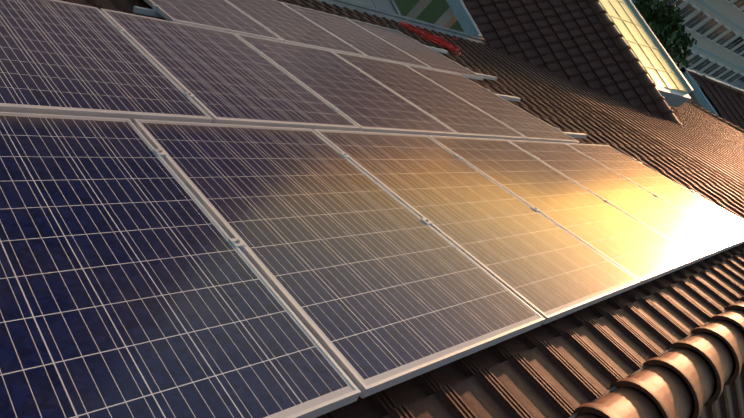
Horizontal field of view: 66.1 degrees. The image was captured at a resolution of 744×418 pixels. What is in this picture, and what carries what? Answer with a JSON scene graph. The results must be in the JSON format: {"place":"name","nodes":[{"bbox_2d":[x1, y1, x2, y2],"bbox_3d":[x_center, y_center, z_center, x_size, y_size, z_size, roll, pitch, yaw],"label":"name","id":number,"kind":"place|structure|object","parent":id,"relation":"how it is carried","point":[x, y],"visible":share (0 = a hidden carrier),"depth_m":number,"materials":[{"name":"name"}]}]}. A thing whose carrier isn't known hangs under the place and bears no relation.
{"place":"outdoors","nodes":[
{"label":"outdoors","id":0,"kind":"place"},
{"bbox_2d":[59,0,743,417],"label":"roof tiles","id":1,"kind":"object","parent":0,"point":[567,366],"visible":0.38,"depth_m":3.23,"materials":[{"name":"brown ceramic"}]},
{"bbox_2d":[117,4,699,249],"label":"mounting rails","id":2,"kind":"object","parent":1,"relation":"attached to","point":[235,242],"visible":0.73,"depth_m":4.33,"materials":[{"name":"metal"}]},
{"bbox_2d":[0,0,212,122],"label":"solar panel","id":3,"kind":"object","parent":2,"relation":"attached to","point":[57,57],"visible":0.89,"depth_m":2.80,"materials":[{"name":"glass"}]},
{"bbox_2d":[0,112,360,417],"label":"solar panel","id":4,"kind":"object","parent":2,"relation":"attached to","point":[134,283],"visible":0.93,"depth_m":1.56,"materials":[{"name":"glass"}]},
{"bbox_2d":[144,0,283,41],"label":"solar panel","id":5,"kind":"object","parent":2,"relation":"attached to","point":[223,15],"visible":0.77,"depth_m":4.72,"materials":[{"name":"glass"}]},
{"bbox_2d":[100,8,359,130],"bbox_3d":[-0.938,-0.898,3.657,0.992,0.035,1.650,-5,36,-45],"label":"solar panel","id":6,"kind":"object","parent":2,"relation":"attached to","point":[224,77],"visible":0.85,"depth_m":3.52,"materials":[{"name":"glass"}]},
{"bbox_2d":[225,0,366,56],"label":"solar panel","id":7,"kind":"object","parent":2,"relation":"attached to","point":[285,23],"visible":0.81,"depth_m":5.57,"materials":[{"name":"glass"}]},
{"bbox_2d":[133,119,544,397],"bbox_3d":[-0.185,0.035,2.378,0.992,0.035,1.650,-5,36,-45],"label":"solar panel","id":8,"kind":"object","parent":2,"relation":"attached to","point":[375,285],"visible":0.94,"depth_m":2.18,"materials":[{"name":"glass"}]},
{"bbox_2d":[234,33,457,136],"bbox_3d":[-0.226,-0.955,4.374,0.992,0.035,1.650,-5,36,-45],"label":"solar panel","id":9,"kind":"object","parent":2,"relation":"attached to","point":[364,102],"visible":0.85,"depth_m":4.25,"materials":[{"name":"glass"}]},
{"bbox_2d":[281,2,431,69],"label":"solar panel","id":10,"kind":"object","parent":2,"relation":"attached to","point":[368,44],"visible":0.82,"depth_m":6.36,"materials":[{"name":"glass"}]},
{"bbox_2d":[346,18,483,80],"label":"solar panel","id":11,"kind":"object","parent":2,"relation":"attached to","point":[431,58],"visible":0.88,"depth_m":7.07,"materials":[{"name":"glass"}]},
{"bbox_2d":[331,51,527,140],"bbox_3d":[0.485,-1.012,5.091,0.992,0.035,1.650,-5,36,-45],"label":"solar panel","id":12,"kind":"object","parent":2,"relation":"attached to","point":[460,117],"visible":0.85,"depth_m":4.99,"materials":[{"name":"glass"}]},
{"bbox_2d":[313,129,639,324],"bbox_3d":[0.527,-0.022,3.095,0.992,0.035,1.650,-5,36,-45],"label":"solar panel","id":13,"kind":"object","parent":2,"relation":"attached to","point":[547,269],"visible":0.91,"depth_m":2.94,"materials":[{"name":"glass"}]},
{"bbox_2d":[406,65,579,143],"bbox_3d":[1.198,-1.069,5.808,0.992,0.035,1.650,-5,36,-45],"label":"solar panel","id":14,"kind":"object","parent":2,"relation":"attached to","point":[530,127],"visible":0.88,"depth_m":5.72,"materials":[{"name":"glass"}]},
{"bbox_2d":[428,135,698,285],"bbox_3d":[1.239,-0.079,3.812,0.992,0.035,1.650,-5,36,-45],"label":"solar panel","id":15,"kind":"object","parent":2,"relation":"attached to","point":[640,252],"visible":0.91,"depth_m":3.69,"materials":[{"name":"glass"}]},
{"bbox_2d":[507,140,736,261],"bbox_3d":[1.951,-0.136,4.529,0.992,0.035,1.650,-5,36,-45],"label":"solar panel","id":16,"kind":"object","parent":2,"relation":"attached to","point":[684,231],"visible":0.91,"depth_m":4.42,"materials":[{"name":"glass"}]},
{"bbox_2d":[565,143,743,245],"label":"solar panel","id":17,"kind":"object","parent":2,"relation":"attached to","point":[728,224],"visible":0.92,"depth_m":5.18,"materials":[{"name":"glass"}]},
{"bbox_2d":[398,21,460,54],"bbox_3d":[1.322,-2.775,9.553,1.774,0.099,1.325,-5,36,-45],"label":"extension cable","id":18,"kind":"object","parent":1,"relation":"on","point":[437,40],"visible":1,"depth_m":9.08,"materials":[{"name":"red plastic"}]},
{"bbox_2d":[568,296,743,417],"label":"ridge caps","id":19,"kind":"object","parent":1,"relation":"on","point":[657,387],"visible":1,"depth_m":2.41,"materials":[{"name":"brown ceramic"}]},
{"bbox_2d":[349,0,743,89],"bbox_3d":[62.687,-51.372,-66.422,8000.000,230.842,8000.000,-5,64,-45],"label":"ground","id":20,"kind":"structure","parent":0,"point":[433,11],"depth_m":25.99,"materials":[{"name":"green plant"}]},
{"bbox_2d":[406,0,482,36],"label":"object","id":21,"kind":"object","parent":20,"relation":"on","point":[454,13],"visible":0.19,"depth_m":11.95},
{"bbox_2d":[316,0,488,45],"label":"eave gutter","id":22,"kind":"object","parent":21,"relation":"attached to","point":[351,5],"visible":0.11,"depth_m":9.99,"materials":[{"name":"metal"}]},
{"bbox_2d":[599,0,692,106],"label":"sheet roof awning","id":23,"kind":"object","parent":21,"relation":"attached to","point":[674,88],"visible":0.75,"depth_m":13.77,"materials":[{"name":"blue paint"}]},
{"bbox_2d":[389,0,743,82],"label":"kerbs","id":24,"kind":"structure","parent":20,"relation":"on","point":[392,2],"depth_m":24.41,"materials":[{"name":"concrete"}]},
{"bbox_2d":[638,10,658,37],"bbox_3d":[12.397,-7.645,29.949,4.665,5.797,4.673,23,46,-29],"label":"tree","id":25,"kind":"object","parent":20,"relation":"on","point":[653,28],"visible":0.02,"depth_m":28.28,"materials":[{"name":"green plant"}]},
{"bbox_2d":[633,0,688,67],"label":"tree","id":26,"kind":"object","parent":20,"relation":"on","point":[664,15],"visible":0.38,"depth_m":33.53,"materials":[{"name":"green plant"}]},
{"bbox_2d":[649,20,674,58],"bbox_3d":[14.405,-8.899,33.225,4.626,5.259,4.264,30,44,-24],"label":"tree","id":27,"kind":"object","parent":20,"relation":"on","point":[662,38],"visible":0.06,"depth_m":32.30,"materials":[{"name":"green plant"}]},
{"bbox_2d":[650,20,696,66],"bbox_3d":[18.520,-10.525,38.298,4.551,5.371,4.360,-5,64,-45],"label":"tree","id":28,"kind":"object","parent":20,"relation":"on","point":[686,39],"visible":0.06,"depth_m":37.09,"materials":[{"name":"green plant"}]},
{"bbox_2d":[631,0,743,83],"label":"building","id":29,"kind":"structure","parent":20,"relation":"on","point":[715,28],"depth_m":49.72,"materials":[{"name":"clear concrete"}]},
{"bbox_2d":[679,67,743,118],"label":"neighbour house","id":30,"kind":"structure","parent":20,"relation":"on","point":[698,95],"depth_m":25.40,"materials":[{"name":"blue paint"}]},
{"bbox_2d":[684,331,743,401],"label":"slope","id":31,"kind":"structure","parent":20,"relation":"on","point":[712,368],"depth_m":2.87,"materials":[{"name":"tile"}]},
{"bbox_2d":[693,360,743,417],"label":"roof tiles","id":32,"kind":"object","parent":31,"relation":"on","point":[728,402],"visible":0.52,"depth_m":2.93,"materials":[{"name":"brown ceramic"}]},
{"bbox_3d":[24.993,-4.812,31.932,23.639,0.047,7.360,-5,36,-45],"label":"neighbouring building","id":33,"kind":"object","parent":20,"relation":"on","visible":0},
{"bbox_2d":[687,70,743,96],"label":"hip caps","id":34,"kind":"object","parent":33,"relation":"attached to","point":[716,83],"visible":0.9,"depth_m":25.57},
{"bbox_2d":[462,0,665,119],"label":"cross gable tiles","id":35,"kind":"object","parent":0,"point":[572,40],"visible":0.38,"depth_m":11.95,"materials":[{"name":"brown ceramic"}]},
{"bbox_2d":[587,0,682,125],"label":"cross gable caps","id":36,"kind":"object","parent":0,"point":[640,72],"visible":0.94,"depth_m":12.04,"materials":[{"name":"brown ceramic"}]},
{"bbox_2d":[686,100,743,131],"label":"hip caps","id":37,"kind":"object","parent":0,"point":[718,117],"visible":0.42,"depth_m":17.03,"materials":[{"name":"brown ceramic"}]},
{"bbox_2d":[694,73,743,129],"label":"neighbour hip tiles","id":38,"kind":"object","parent":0,"point":[729,105],"visible":0.77,"depth_m":25.26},
{"bbox_2d":[699,309,743,353],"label":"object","id":39,"kind":"structure","parent":0,"point":[733,323],"depth_m":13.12,"materials":[{"name":"ceramic"}]}
]}

